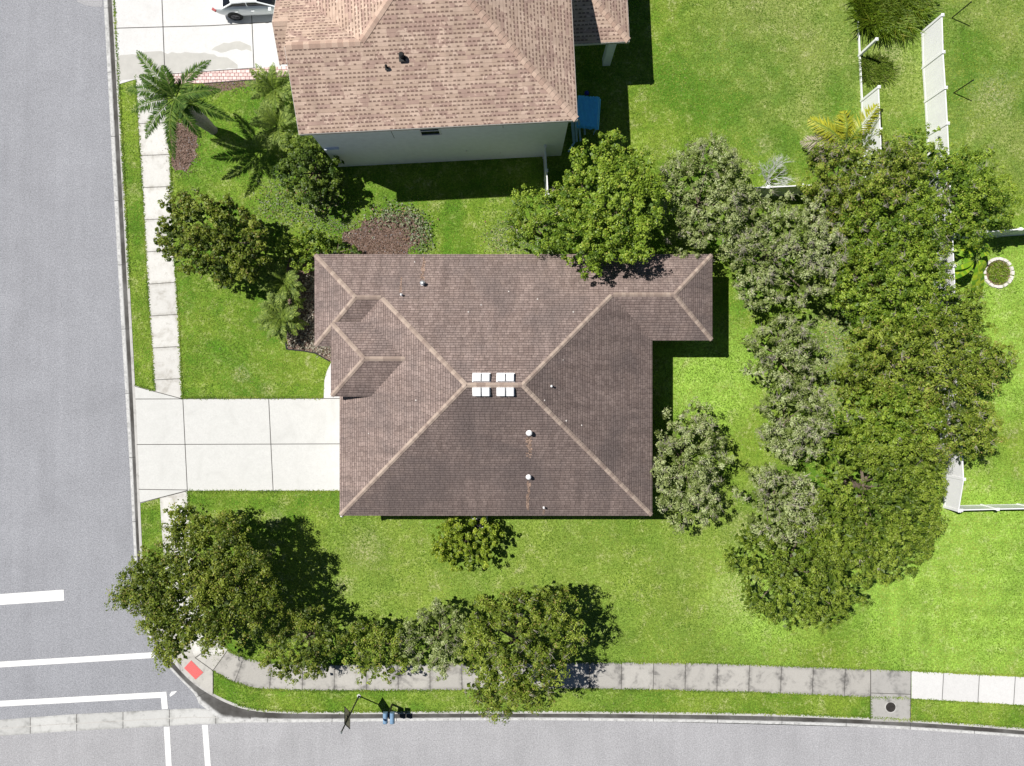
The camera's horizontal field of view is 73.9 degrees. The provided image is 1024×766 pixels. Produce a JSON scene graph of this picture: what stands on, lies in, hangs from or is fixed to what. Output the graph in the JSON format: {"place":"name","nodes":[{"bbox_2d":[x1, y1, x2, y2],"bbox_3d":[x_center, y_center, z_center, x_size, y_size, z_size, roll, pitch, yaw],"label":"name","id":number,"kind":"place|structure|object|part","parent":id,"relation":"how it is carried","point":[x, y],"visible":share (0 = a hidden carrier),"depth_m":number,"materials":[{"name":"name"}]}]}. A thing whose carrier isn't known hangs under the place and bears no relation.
{"place":"outdoors","nodes":[
{"label":"outdoors","id":0,"kind":"place"},
{"bbox_2d":[0,0,205,719],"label":"road","id":1,"kind":"structure","parent":0,"point":[66,525],"depth_m":38.14,"materials":[{"name":"grey asphalt"}]},
{"bbox_2d":[77,0,102,6],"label":"utility patch","id":2,"kind":"object","parent":1,"relation":"on","point":[96,3],"visible":1,"depth_m":38.13,"materials":[{"name":"concrete"}]},
{"bbox_2d":[0,590,210,765],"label":"road markings","id":3,"kind":"object","parent":1,"relation":"on","point":[32,597],"visible":0.96,"depth_m":38.13,"materials":[{"name":"paint"}]},
{"bbox_2d":[112,0,1023,730],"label":"curb","id":4,"kind":"structure","parent":1,"relation":"on","point":[378,712],"depth_m":37.99,"materials":[{"name":"grey concrete"}]},
{"bbox_2d":[136,76,181,397],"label":"sidewalk","id":5,"kind":"structure","parent":0,"point":[155,166],"depth_m":37.98,"materials":[{"name":"grey concrete"}]},
{"bbox_2d":[160,491,226,657],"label":"corner sidewalk","id":6,"kind":"structure","parent":0,"point":[165,518],"depth_m":37.98,"materials":[{"name":"white concrete"}]},
{"bbox_2d":[115,0,286,83],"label":"neighbour driveway","id":7,"kind":"structure","parent":0,"point":[196,37],"depth_m":37.98,"materials":[{"name":"white concrete"}]},
{"bbox_2d":[118,51,237,80],"bbox_3d":[-18.689,-17.908,37.973,6.692,0.001,1.482,-6,90,0],"label":"driveway stain","id":8,"kind":"object","parent":7,"relation":"on","point":[130,67],"visible":0.81,"depth_m":37.97,"materials":[{"name":"beige concrete"}]},
{"bbox_2d":[115,5,270,83],"bbox_3d":[-17.321,-20.115,37.970,9.645,0.006,6.842,0,90,0],"label":"neighbour driveway joint","id":9,"kind":"object","parent":7,"relation":"on","point":[206,25],"visible":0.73,"depth_m":37.97,"materials":[{"name":"grey concrete"}]},
{"bbox_2d":[212,41,250,52],"bbox_3d":[-15.648,-18.743,37.973,2.230,0.001,0.604,-3,90,0],"label":"driveway stain","id":10,"kind":"object","parent":7,"relation":"on","point":[226,47],"visible":1,"depth_m":37.97,"materials":[{"name":"beige concrete"}]},
{"bbox_2d":[211,0,274,19],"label":"parked car","id":11,"kind":"object","parent":7,"relation":"on","point":[235,9],"visible":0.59,"depth_m":37.04,"materials":[{"name":"silver metal"}]},
{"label":"windows","id":12,"kind":"part","parent":11,"relation":"part of","materials":[{"name":"black glass"}]},
{"bbox_2d":[197,650,226,669],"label":"corner walk","id":13,"kind":"structure","parent":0,"point":[209,662],"depth_m":37.98,"materials":[{"name":"white concrete"}]},
{"bbox_2d":[135,386,339,502],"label":"driveway","id":14,"kind":"structure","parent":0,"point":[304,446],"depth_m":37.98,"materials":[{"name":"white concrete"}]},
{"bbox_2d":[0,720,1023,765],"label":"road","id":15,"kind":"structure","parent":0,"point":[515,743],"depth_m":38.14,"materials":[{"name":"grey asphalt"}]},
{"bbox_2d":[0,708,243,735],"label":"valley gutter","id":16,"kind":"object","parent":15,"relation":"on","point":[101,717],"visible":1,"depth_m":38.13,"materials":[{"name":"grey concrete"}]},
{"bbox_2d":[0,717,216,728],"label":"gutter invert","id":17,"kind":"object","parent":16,"relation":"on","point":[109,721],"visible":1,"depth_m":38.12,"materials":[{"name":"grey concrete"}]},
{"bbox_2d":[104,0,1023,736],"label":"gutter","id":18,"kind":"object","parent":15,"relation":"on","point":[220,708],"visible":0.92,"depth_m":38.12,"materials":[{"name":"grey concrete"}]},
{"bbox_2d":[214,650,869,696],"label":"sidewalk","id":19,"kind":"structure","parent":0,"point":[733,678],"depth_m":37.98,"materials":[{"name":"grey concrete"}]},
{"bbox_2d":[871,669,910,721],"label":"drain slab","id":20,"kind":"structure","parent":19,"relation":"on","point":[897,683],"depth_m":37.97,"materials":[{"name":"grey concrete"}]},
{"bbox_2d":[870,669,910,721],"bbox_3d":[21.125,17.429,37.972,2.290,0.006,2.929,0,90,0],"label":"drain joint","id":21,"kind":"object","parent":20,"relation":"on","point":[887,693],"visible":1,"depth_m":37.97,"materials":[{"name":"grey concrete"}]},
{"bbox_2d":[885,701,896,712],"bbox_3d":[21.107,18.071,37.958,0.660,0.024,0.660,0,90,0],"label":"manhole cover","id":22,"kind":"object","parent":20,"relation":"on","point":[890,706],"visible":1,"depth_m":37.95,"materials":[{"name":"metal"}]},
{"bbox_2d":[112,0,1023,728],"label":"lawn","id":23,"kind":"structure","parent":0,"point":[805,66],"depth_m":38.00,"materials":[{"name":"green plant"}]},
{"bbox_2d":[126,50,234,159],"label":"royal palm","id":24,"kind":"object","parent":23,"relation":"on","point":[196,116],"visible":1,"depth_m":33.58,"materials":[{"name":"green plant"}]},
{"bbox_2d":[162,116,205,176],"bbox_3d":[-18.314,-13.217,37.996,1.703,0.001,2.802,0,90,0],"label":"mulch bed","id":25,"kind":"object","parent":23,"relation":"on","point":[186,167],"visible":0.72,"depth_m":38.00,"materials":[{"name":"brown wood"}]},
{"bbox_2d":[161,629,212,694],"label":"corner ramp","id":26,"kind":"structure","parent":23,"relation":"on","point":[204,680],"depth_m":37.98,"materials":[{"name":"white concrete"}]},
{"bbox_2d":[184,661,202,679],"bbox_3d":[-17.759,16.009,37.969,0.960,0.019,0.581,45,90,0],"label":"tactile pad","id":27,"kind":"object","parent":26,"relation":"on","point":[193,670],"visible":1,"depth_m":37.97,"materials":[{"name":"red plastic"}]},
{"bbox_2d":[172,650,227,669],"bbox_3d":[-17.535,16.101,37.977,3.384,0.006,2.512,0,90,0],"label":"ramp joint","id":28,"kind":"object","parent":26,"relation":"on","point":[207,666],"visible":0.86,"depth_m":37.97,"materials":[{"name":"grey concrete"}]},
{"bbox_2d":[104,499,287,674],"bbox_3d":[-15.967,10.121,35.358,8.247,5.383,8.159,-35,90,0],"label":"street tree","id":29,"kind":"object","parent":23,"relation":"on","point":[206,581],"visible":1,"depth_m":33.70,"materials":[{"name":"green plant"}]},
{"bbox_2d":[153,185,273,289],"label":"round tree","id":30,"kind":"object","parent":23,"relation":"on","point":[199,236],"visible":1,"depth_m":34.76,"materials":[{"name":"green plant"}]},
{"bbox_2d":[201,76,253,96],"bbox_3d":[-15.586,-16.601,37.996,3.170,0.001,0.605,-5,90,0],"label":"mulch bed","id":31,"kind":"object","parent":23,"relation":"on","point":[228,84],"visible":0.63,"depth_m":38.00,"materials":[{"name":"brown wood"}]},
{"bbox_2d":[167,66,288,83],"bbox_3d":[-15.871,-17.134,37.972,6.944,0.001,0.651,-4,90,0],"label":"paver strip","id":32,"kind":"object","parent":23,"relation":"on","point":[230,75],"visible":0.5,"depth_m":37.97,"materials":[{"name":"red brick"}]},
{"bbox_2d":[244,62,292,114],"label":"date palm","id":33,"kind":"object","parent":23,"relation":"on","point":[266,83],"visible":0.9,"depth_m":36.29,"materials":[{"name":"green plant"}]},
{"bbox_2d":[248,99,296,157],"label":"date palm","id":34,"kind":"object","parent":23,"relation":"on","point":[278,120],"visible":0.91,"depth_m":36.54,"materials":[{"name":"green plant"}]},
{"bbox_2d":[271,222,332,272],"bbox_3d":[-11.426,-7.342,37.127,3.187,1.846,2.886,0,90,0],"label":"shrub","id":35,"kind":"object","parent":23,"relation":"on","point":[300,252],"visible":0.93,"depth_m":36.86,"materials":[{"name":"green plant"}]},
{"bbox_2d":[258,601,350,685],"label":"street tree","id":36,"kind":"object","parent":23,"relation":"on","point":[306,658],"visible":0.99,"depth_m":35.22,"materials":[{"name":"green plant"}]},
{"bbox_2d":[285,339,328,360],"bbox_3d":[-11.735,-1.794,37.980,3.239,0.090,0.815,34,90,0],"label":"bed edging","id":37,"kind":"object","parent":23,"relation":"on","point":[304,351],"visible":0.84,"depth_m":37.94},
{"bbox_2d":[250,176,365,241],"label":"weeds","id":38,"kind":"object","parent":23,"relation":"on","point":[306,213],"visible":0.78,"depth_m":37.93,"materials":[{"name":"green plant"}]},
{"bbox_2d":[286,253,330,360],"bbox_3d":[-11.236,-4.242,37.996,2.852,0.001,6.065,0,90,0],"label":"mulch bed","id":39,"kind":"object","parent":23,"relation":"on","point":[288,268],"visible":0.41,"depth_m":38.00,"materials":[{"name":"grey stone"}]},
{"bbox_2d":[253,291,308,344],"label":"date palm","id":40,"kind":"object","parent":39,"relation":"on","point":[283,322],"visible":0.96,"depth_m":36.67,"materials":[{"name":"green plant"}]},
{"bbox_2d":[257,262,306,308],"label":"date palm","id":41,"kind":"object","parent":39,"relation":"on","point":[279,280],"visible":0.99,"depth_m":36.35,"materials":[{"name":"green plant"}]},
{"bbox_2d":[269,130,348,208],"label":"round tree","id":42,"kind":"object","parent":23,"relation":"on","point":[298,145],"visible":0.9,"depth_m":35.75,"materials":[{"name":"green plant"}]},
{"bbox_2d":[282,155,348,207],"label":"leaf litter","id":43,"kind":"object","parent":23,"relation":"on","point":[320,192],"visible":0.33,"depth_m":37.98,"materials":[{"name":"plant"}]},
{"bbox_2d":[324,364,339,397],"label":"entry walk","id":44,"kind":"structure","parent":23,"relation":"on","point":[327,386],"depth_m":37.98,"materials":[{"name":"white concrete"}]},
{"bbox_2d":[320,236,361,253],"bbox_3d":[-9.539,-7.204,37.358,2.047,1.383,1.538,29,90,0],"label":"shrub","id":45,"kind":"object","parent":23,"relation":"on","point":[338,249],"visible":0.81,"depth_m":37.43,"materials":[{"name":"green plant"}]},
{"bbox_2d":[340,694,360,733],"bbox_3d":[-8.536,17.464,35.975,0.240,4.090,1.240,-13,90,0],"label":"diamond sign","id":46,"kind":"object","parent":23,"relation":"on","point":[347,713],"visible":1,"depth_m":35.53,"materials":[{"name":"black metal"}]},
{"bbox_2d":[340,614,409,684],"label":"street tree","id":47,"kind":"object","parent":23,"relation":"on","point":[373,632],"visible":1,"depth_m":35.77,"materials":[{"name":"green plant"}]},
{"bbox_2d":[334,203,432,253],"bbox_3d":[-7.130,-8.188,37.996,4.804,0.001,2.856,0,90,0],"label":"mulch bed","id":48,"kind":"object","parent":23,"relation":"on","point":[376,239],"visible":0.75,"depth_m":38.00,"materials":[{"name":"brown wood"}]},
{"bbox_2d":[355,197,438,253],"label":"weeds","id":49,"kind":"object","parent":48,"relation":"on","point":[408,220],"visible":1,"depth_m":37.88,"materials":[{"name":"plant"}]},
{"bbox_2d":[383,703,394,723],"bbox_3d":[-6.674,18.149,37.343,0.643,1.315,0.600,0,90,0],"label":"double mailbox","id":50,"kind":"object","parent":23,"relation":"on","point":[389,714],"visible":1,"depth_m":36.79,"materials":[{"name":"blue metal"}]},
{"bbox_2d":[394,597,472,681],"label":"street tree","id":51,"kind":"object","parent":23,"relation":"on","point":[440,643],"visible":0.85,"depth_m":35.56,"materials":[{"name":"green plant"}]},
{"bbox_2d":[272,0,630,166],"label":"two storey house","id":52,"kind":"structure","parent":23,"relation":"on","point":[379,82],"depth_m":31.39,"materials":[{"name":"beige tile"}]},
{"bbox_2d":[419,129,441,135],"bbox_3d":[-4.013,-12.314,33.220,1.050,1.160,0.070,-3,90,0],"label":"window","id":53,"kind":"structure","parent":52,"relation":"in","point":[427,132],"depth_m":33.46,"materials":[{"name":"black glass"}]},
{"bbox_2d":[429,516,504,571],"bbox_3d":[-2.405,8.614,36.894,4.086,2.317,3.362,0,90,0],"label":"shrub","id":54,"kind":"object","parent":23,"relation":"on","point":[450,528],"visible":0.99,"depth_m":36.59,"materials":[{"name":"green plant"}]},
{"bbox_2d":[471,516,487,528],"bbox_3d":[-1.823,7.692,37.640,0.950,0.720,0.800,0,90,0],"label":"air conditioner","id":55,"kind":"object","parent":23,"relation":"on","point":[478,520],"visible":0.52,"depth_m":37.28,"materials":[{"name":"grey metal"}]},
{"bbox_2d":[314,254,712,516],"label":"brown roof house","id":56,"kind":"structure","parent":23,"relation":"on","point":[491,384],"depth_m":34.02,"materials":[{"name":"brown tile"}]},
{"bbox_2d":[478,209,555,253],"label":"weeds","id":57,"kind":"object","parent":23,"relation":"on","point":[511,239],"visible":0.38,"depth_m":37.97,"materials":[{"name":"green plant"}]},
{"bbox_2d":[454,582,589,725],"bbox_3d":[0.478,13.877,35.166,6.856,5.768,7.650,0,90,0],"label":"street tree","id":58,"kind":"object","parent":23,"relation":"on","point":[515,686],"visible":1,"depth_m":33.84,"materials":[{"name":"green plant"}]},
{"bbox_2d":[501,184,571,257],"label":"garden tree","id":59,"kind":"object","parent":23,"relation":"on","point":[531,228],"visible":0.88,"depth_m":34.49,"materials":[{"name":"green plant"}]},
{"bbox_2d":[543,145,547,205],"bbox_3d":[1.840,-11.268,37.032,0.170,1.935,2.780,-3,90,0],"label":"vinyl fence","id":60,"kind":"object","parent":23,"relation":"on","point":[545,168],"visible":0.81,"depth_m":36.66,"materials":[{"name":"white plastic"}]},
{"bbox_2d":[571,122,575,141],"bbox_3d":[3.361,-13.873,37.431,0.160,1.116,0.879,-14,90,0],"label":"timber board","id":61,"kind":"object","parent":23,"relation":"on","point":[573,131],"visible":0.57,"depth_m":37.48,"materials":[{"name":"grey wood"}]},
{"bbox_2d":[575,122,577,141],"bbox_3d":[3.524,-13.836,37.381,0.100,1.214,0.808,-15,90,0],"label":"timber board","id":62,"kind":"object","parent":23,"relation":"on","point":[576,132],"visible":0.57,"depth_m":37.42,"materials":[{"name":"grey wood"}]},
{"bbox_2d":[578,119,580,140],"bbox_3d":[3.708,-13.871,37.381,0.100,1.214,0.814,-16,90,0],"label":"timber board","id":63,"kind":"object","parent":23,"relation":"on","point":[579,130],"visible":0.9,"depth_m":37.38,"materials":[{"name":"wood"}]},
{"bbox_2d":[576,95,600,134],"bbox_3d":[4.159,-14.749,37.540,1.280,0.930,1.798,4,90,0],"label":"sheet stack","id":64,"kind":"object","parent":23,"relation":"on","point":[588,110],"visible":0.94,"depth_m":37.10,"materials":[{"name":"blue plastic"}]},
{"bbox_2d":[550,128,671,280],"bbox_3d":[4.767,-8.734,34.704,5.859,6.691,7.439,0,90,0],"label":"dense tree","id":65,"kind":"object","parent":23,"relation":"on","point":[600,215],"visible":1,"depth_m":32.65,"materials":[{"name":"green plant"}]},
{"bbox_2d":[650,396,735,533],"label":"garden tree","id":66,"kind":"object","parent":23,"relation":"on","point":[670,444],"visible":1,"depth_m":35.46,"materials":[{"name":"green plant"}]},
{"bbox_2d":[654,131,763,258],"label":"garden tree","id":67,"kind":"object","parent":23,"relation":"on","point":[729,200],"visible":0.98,"depth_m":34.63,"materials":[{"name":"green plant"}]},
{"bbox_2d":[760,153,793,197],"bbox_3d":[14.335,-11.311,37.144,2.241,1.750,2.425,0,90,0],"label":"bare shrub","id":68,"kind":"object","parent":23,"relation":"on","point":[773,171],"visible":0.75,"depth_m":37.14,"materials":[{"name":"beige plant"}]},
{"bbox_2d":[730,452,829,549],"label":"boundary tree","id":69,"kind":"object","parent":23,"relation":"on","point":[787,506],"visible":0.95,"depth_m":34.97,"materials":[{"name":"green plant"}]},
{"bbox_2d":[716,188,850,317],"bbox_3d":[13.914,-6.733,35.690,6.483,4.720,6.371,-34,90,0],"label":"boundary tree","id":70,"kind":"object","parent":23,"relation":"on","point":[784,246],"visible":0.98,"depth_m":34.63,"materials":[{"name":"green plant"}]},
{"bbox_2d":[740,313,828,393],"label":"boundary tree","id":71,"kind":"object","parent":23,"relation":"on","point":[799,364],"visible":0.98,"depth_m":35.41,"materials":[{"name":"green plant"}]},
{"bbox_2d":[732,183,854,197],"bbox_3d":[15.768,-10.511,37.032,7.567,1.935,0.180,-2,90,0],"label":"vinyl fence","id":72,"kind":"object","parent":23,"relation":"on","point":[782,189],"visible":0.31,"depth_m":36.81,"materials":[{"name":"white plastic"}]},
{"bbox_2d":[722,518,873,634],"bbox_3d":[15.077,10.022,35.978,7.760,4.145,6.147,0,90,0],"label":"boundary tree","id":73,"kind":"object","parent":23,"relation":"on","point":[811,610],"visible":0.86,"depth_m":35.16,"materials":[{"name":"green plant"}]},
{"bbox_2d":[753,383,843,465],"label":"boundary tree","id":74,"kind":"object","parent":23,"relation":"on","point":[823,426],"visible":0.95,"depth_m":35.35,"materials":[{"name":"green plant"}]},
{"bbox_2d":[801,174,864,237],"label":"boundary tree","id":75,"kind":"object","parent":23,"relation":"on","point":[834,213],"visible":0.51,"depth_m":34.90,"materials":[{"name":"green plant"}]},
{"bbox_2d":[814,298,860,426],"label":"weeds","id":76,"kind":"object","parent":23,"relation":"on","point":[834,311],"visible":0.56,"depth_m":37.96,"materials":[{"name":"green plant"}]},
{"bbox_2d":[800,103,880,163],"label":"coconut palm","id":77,"kind":"object","parent":23,"relation":"on","point":[826,136],"visible":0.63,"depth_m":36.41,"materials":[{"name":"yellow plant"}]},
{"bbox_2d":[812,504,886,577],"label":"boundary tree","id":78,"kind":"object","parent":23,"relation":"on","point":[870,525],"visible":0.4,"depth_m":34.87,"materials":[{"name":"green plant"}]},
{"bbox_2d":[817,240,883,307],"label":"boundary tree","id":79,"kind":"object","parent":23,"relation":"on","point":[857,272],"visible":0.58,"depth_m":35.10,"materials":[{"name":"green plant"}]},
{"bbox_2d":[825,359,886,417],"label":"boundary tree","id":80,"kind":"object","parent":23,"relation":"on","point":[845,391],"visible":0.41,"depth_m":35.53,"materials":[{"name":"green plant"}]},
{"bbox_2d":[796,129,927,222],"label":"boundary tree","id":81,"kind":"object","parent":23,"relation":"on","point":[853,153],"visible":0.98,"depth_m":34.27,"materials":[{"name":"green plant"}]},
{"bbox_2d":[857,14,882,176],"bbox_3d":[19.436,-16.572,37.032,0.182,1.935,11.250,-3,90,0],"label":"vinyl fence","id":82,"kind":"object","parent":23,"relation":"on","point":[871,98],"visible":0.51,"depth_m":37.02,"materials":[{"name":"white plastic"}]},
{"bbox_2d":[806,398,949,586],"bbox_3d":[18.611,5.490,35.266,7.185,5.568,9.926,0,90,0],"label":"boundary tree","id":83,"kind":"object","parent":23,"relation":"on","point":[895,524],"visible":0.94,"depth_m":33.99,"materials":[{"name":"green plant"}]},
{"bbox_2d":[856,51,901,88],"bbox_3d":[20.321,-17.401,37.864,2.764,0.272,2.320,0,90,0],"label":"grass clump","id":84,"kind":"object","parent":23,"relation":"on","point":[877,69],"visible":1,"depth_m":37.83,"materials":[{"name":"green plant"}]},
{"bbox_2d":[828,373,946,460],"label":"boundary tree","id":85,"kind":"object","parent":23,"relation":"on","point":[860,414],"visible":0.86,"depth_m":33.77,"materials":[{"name":"green plant"}]},
{"bbox_2d":[828,175,956,273],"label":"boundary tree","id":86,"kind":"object","parent":23,"relation":"on","point":[912,219],"visible":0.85,"depth_m":34.30,"materials":[{"name":"green plant"}]},
{"bbox_2d":[825,225,963,340],"bbox_3d":[19.660,-5.177,35.741,6.946,4.619,6.038,0,90,0],"label":"boundary tree","id":87,"kind":"object","parent":23,"relation":"on","point":[923,265],"visible":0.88,"depth_m":34.38,"materials":[{"name":"green plant"}]},
{"bbox_2d":[843,0,945,45],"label":"grass clump","id":88,"kind":"object","parent":23,"relation":"on","point":[898,18],"visible":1,"depth_m":37.55,"materials":[{"name":"green plant"}]},
{"bbox_2d":[869,122,951,181],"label":"boundary tree","id":89,"kind":"object","parent":23,"relation":"on","point":[930,147],"visible":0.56,"depth_m":35.21,"materials":[{"name":"green plant"}]},
{"bbox_2d":[870,423,958,480],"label":"boundary tree","id":90,"kind":"object","parent":23,"relation":"on","point":[921,461],"visible":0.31,"depth_m":34.51,"materials":[{"name":"green plant"}]},
{"bbox_2d":[836,310,1001,411],"bbox_3d":[20.423,-1.113,35.295,7.937,5.510,5.090,0,90,0],"label":"boundary tree","id":91,"kind":"object","parent":23,"relation":"on","point":[967,378],"visible":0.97,"depth_m":33.80,"materials":[{"name":"green plant"}]},
{"bbox_2d":[921,13,965,512],"bbox_3d":[23.476,-6.321,37.032,0.218,1.935,26.626,-3,90,0],"label":"vinyl fence","id":92,"kind":"object","parent":23,"relation":"on","point":[934,82],"visible":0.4,"depth_m":36.94,"materials":[{"name":"white plastic"}]},
{"bbox_2d":[899,390,1008,463],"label":"boundary tree","id":93,"kind":"object","parent":23,"relation":"on","point":[966,439],"visible":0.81,"depth_m":34.01,"materials":[{"name":"green plant"}]},
{"bbox_2d":[924,283,998,349],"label":"boundary tree","id":94,"kind":"object","parent":23,"relation":"on","point":[965,304],"visible":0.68,"depth_m":34.99,"materials":[{"name":"green plant"}]},
{"bbox_2d":[952,1,971,17],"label":"metal stake","id":95,"kind":"object","parent":23,"relation":"on","point":[962,9],"visible":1,"depth_m":37.08,"materials":[{"name":"metal"}]},
{"bbox_2d":[902,141,1023,255],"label":"boundary tree","id":96,"kind":"object","parent":23,"relation":"on","point":[986,201],"visible":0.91,"depth_m":34.73,"materials":[{"name":"green plant"}]},
{"bbox_2d":[946,230,990,299],"bbox_3d":[24.537,-6.407,36.943,2.562,2.113,3.680,0,90,0],"label":"banana plant","id":97,"kind":"object","parent":23,"relation":"on","point":[964,267],"visible":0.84,"depth_m":36.24,"materials":[{"name":"green plant"}]},
{"bbox_2d":[949,340,1020,389],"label":"boundary tree","id":98,"kind":"object","parent":23,"relation":"on","point":[1001,361],"visible":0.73,"depth_m":35.13,"materials":[{"name":"green plant"}]},
{"bbox_2d":[953,227,1023,239],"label":"vinyl fence","id":99,"kind":"object","parent":23,"relation":"on","point":[1016,232],"visible":0.51,"depth_m":36.97,"materials":[{"name":"white plastic"}]},
{"bbox_2d":[959,503,1023,511],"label":"vinyl fence","id":100,"kind":"object","parent":23,"relation":"on","point":[996,507],"visible":0.94,"depth_m":37.29,"materials":[{"name":"white plastic"}]},
{"bbox_2d":[984,257,1014,288],"bbox_3d":[27.116,-6.147,37.950,1.749,0.110,1.763,0,90,0],"label":"stone ring","id":101,"kind":"object","parent":23,"relation":"on","point":[990,282],"visible":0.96,"depth_m":37.92,"materials":[{"name":"stone"}]},
{"bbox_2d":[986,260,1011,284],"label":"ring grass","id":102,"kind":"structure","parent":101,"relation":"in","point":[1000,269],"depth_m":37.91,"materials":[{"name":"green plant"}]},
{"bbox_2d":[651,721,851,726],"bbox_3d":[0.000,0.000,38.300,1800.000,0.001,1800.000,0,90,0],"label":"ground","id":103,"kind":"structure","parent":0,"point":[767,724],"depth_m":38.30,"materials":[{"name":"grey concrete"}]},
{"bbox_2d":[912,671,1023,704],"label":"new sidewalk","id":104,"kind":"structure","parent":0,"point":[974,688],"depth_m":37.98,"materials":[{"name":"white concrete"}]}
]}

